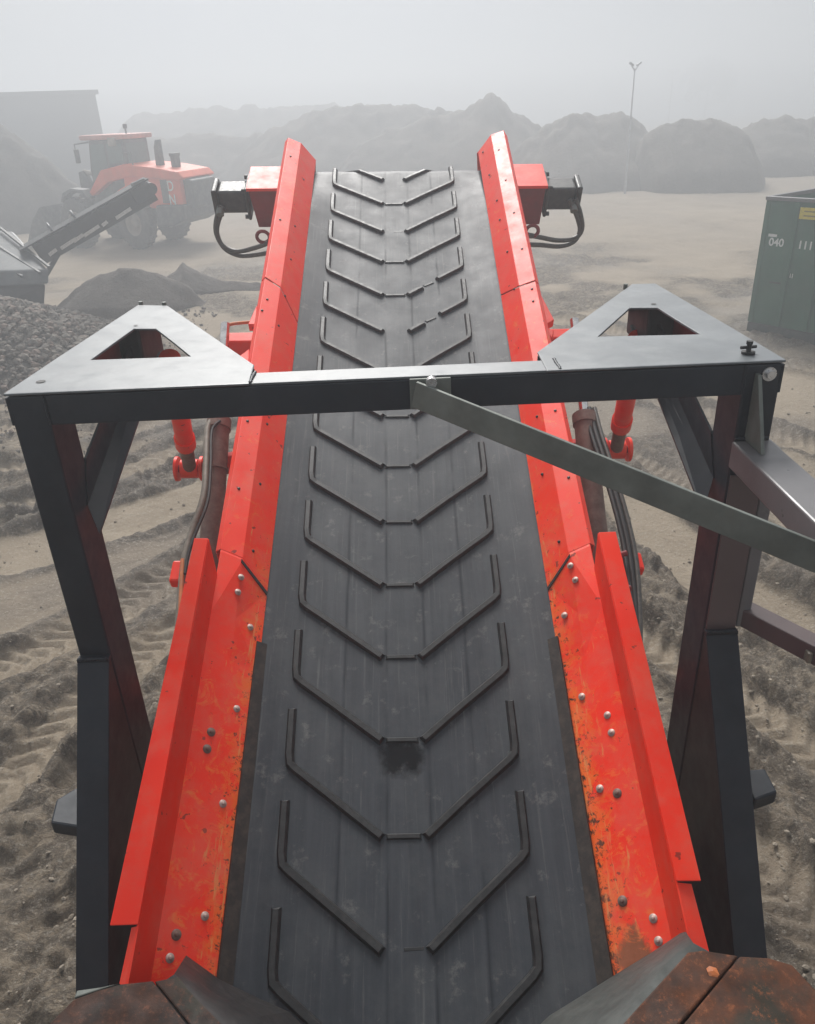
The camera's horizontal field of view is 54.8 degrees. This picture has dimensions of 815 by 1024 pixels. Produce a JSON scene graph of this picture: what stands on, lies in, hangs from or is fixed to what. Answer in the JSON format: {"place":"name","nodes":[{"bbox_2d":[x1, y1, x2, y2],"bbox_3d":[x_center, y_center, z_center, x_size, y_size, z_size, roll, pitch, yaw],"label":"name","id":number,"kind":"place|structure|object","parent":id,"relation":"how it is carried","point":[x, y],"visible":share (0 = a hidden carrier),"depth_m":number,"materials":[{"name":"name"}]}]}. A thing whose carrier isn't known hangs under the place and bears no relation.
{"place":"outdoors","nodes":[
{"label":"outdoors","id":0,"kind":"place"},
{"bbox_2d":[0,89,102,186],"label":"warehouse","id":1,"kind":"structure","parent":0,"point":[52,126],"depth_m":50.55,"materials":[{"name":"grey metal"}]},
{"bbox_2d":[6,125,61,170],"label":"roller door","id":2,"kind":"structure","parent":1,"relation":"in","point":[42,138],"depth_m":50.48,"materials":[{"name":"grey metal"}]},
{"bbox_2d":[0,112,814,1023],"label":"ground","id":3,"kind":"structure","parent":0,"point":[698,250],"depth_m":8.47,"materials":[{"name":"soil"}]},
{"bbox_2d":[0,124,80,234],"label":"dirt pile","id":4,"kind":"object","parent":3,"relation":"on","point":[33,180],"visible":0.66,"depth_m":35.09,"materials":[{"name":"soil"}]},
{"bbox_2d":[0,177,157,303],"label":"screening machine","id":5,"kind":"object","parent":3,"relation":"on","point":[25,272],"visible":0.92,"depth_m":17.89,"materials":[{"name":"black metal"}]},
{"bbox_2d":[0,295,216,458],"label":"rubble heap","id":6,"kind":"object","parent":3,"relation":"on","point":[35,337],"visible":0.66,"depth_m":15.18,"materials":[{"name":"grey gravel"}]},
{"bbox_2d":[28,124,214,249],"bbox_3d":[-10.932,-12.423,29.977,7.280,4.228,3.200,6,29,17],"label":"wheel loader","id":7,"kind":"object","parent":3,"relation":"on","point":[119,161],"visible":0.69,"depth_m":28.89,"materials":[{"name":"orange paint"}]},
{"bbox_2d":[57,268,206,318],"bbox_3d":[-7.180,-5.499,20.176,3.904,1.496,2.729,-3,27,0],"label":"soil heap","id":8,"kind":"object","parent":3,"relation":"on","point":[118,292],"visible":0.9,"depth_m":19.60,"materials":[{"name":"soil"}]},
{"bbox_2d":[146,132,262,177],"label":"dirt pile","id":9,"kind":"object","parent":3,"relation":"on","point":[216,154],"visible":0.23,"depth_m":58.05,"materials":[{"name":"grey soil"}]},
{"bbox_2d":[167,262,260,294],"bbox_3d":[-5.468,-6.311,21.804,3.706,1.311,2.194,-11,28,-17],"label":"soil heap","id":10,"kind":"object","parent":3,"relation":"on","point":[196,281],"visible":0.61,"depth_m":21.33,"materials":[{"name":"soil"}]},
{"bbox_2d":[118,102,341,138],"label":"dirt pile","id":11,"kind":"object","parent":3,"relation":"on","point":[246,120],"visible":0.31,"depth_m":82.62,"materials":[{"name":"grey soil"}]},
{"bbox_2d":[217,103,452,181],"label":"dirt pile","id":12,"kind":"object","parent":3,"relation":"on","point":[332,137],"visible":0.43,"depth_m":53.86,"materials":[{"name":"grey soil"}]},
{"bbox_2d":[0,325,814,1023],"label":"soil clods","id":13,"kind":"object","parent":3,"relation":"on","point":[786,897],"visible":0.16,"depth_m":5.42,"materials":[{"name":"brown soil"}]},
{"bbox_2d":[3,283,814,991],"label":"portal frame","id":14,"kind":"object","parent":3,"relation":"on","point":[117,379],"visible":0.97,"depth_m":2.55,"materials":[{"name":"metal"}]},
{"bbox_2d":[110,130,708,1023],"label":"belt conveyor","id":15,"kind":"object","parent":14,"relation":"on","point":[408,758],"visible":0.94,"depth_m":3.01,"materials":[{"name":"rubber"}]},
{"bbox_2d":[159,349,232,480],"bbox_3d":[-1.003,-0.422,3.760,0.562,0.950,0.938,-3,27,0],"label":"hydraulic cylinder","id":16,"kind":"object","parent":15,"relation":"attached to","point":[187,464],"visible":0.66,"depth_m":3.96,"materials":[{"name":"red paint"}]},
{"bbox_2d":[50,932,814,1023],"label":"feed hopper","id":17,"kind":"object","parent":15,"relation":"attached to","point":[682,978],"visible":0.99,"depth_m":1.89,"materials":[{"name":"metal"}]},
{"bbox_2d":[572,330,637,461],"bbox_3d":[0.950,-0.509,3.798,0.592,0.985,1.044,-3,27,0],"label":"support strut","id":18,"kind":"object","parent":14,"relation":"attached to","point":[620,446],"visible":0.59,"depth_m":4.00,"materials":[{"name":"red paint"}]},
{"bbox_2d":[339,92,541,171],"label":"dirt pile","id":19,"kind":"object","parent":3,"relation":"on","point":[456,139],"visible":0.52,"depth_m":48.43,"materials":[{"name":"grey soil"}]},
{"bbox_2d":[511,111,647,193],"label":"dirt pile","id":20,"kind":"object","parent":3,"relation":"on","point":[590,149],"visible":0.62,"depth_m":42.24,"materials":[{"name":"grey soil"}]},
{"bbox_2d":[623,61,641,193],"bbox_3d":[10.876,-18.677,38.438,0.544,5.823,0.240,-3,27,0],"label":"floodlight mast","id":21,"kind":"object","parent":3,"relation":"on","point":[634,69],"visible":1,"depth_m":38.41,"materials":[{"name":"grey metal"}]},
{"bbox_2d":[635,118,764,193],"bbox_3d":[15.275,-18.654,41.359,7.231,3.774,8.305,-3,27,0],"label":"dirt pile","id":22,"kind":"object","parent":3,"relation":"on","point":[705,156],"visible":0.92,"depth_m":39.17,"materials":[{"name":"grey soil"}]},
{"bbox_2d":[741,114,814,177],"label":"dirt pile","id":23,"kind":"object","parent":3,"relation":"on","point":[784,145],"visible":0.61,"depth_m":45.27,"materials":[{"name":"grey soil"}]},
{"bbox_2d":[746,188,814,344],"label":"skip container","id":24,"kind":"object","parent":3,"relation":"on","point":[782,302],"visible":0.98,"depth_m":14.88,"materials":[{"name":"green metal"}]},
{"bbox_2d":[0,0,814,133],"label":"sky","id":25,"kind":"structure","parent":0,"point":[549,61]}
]}

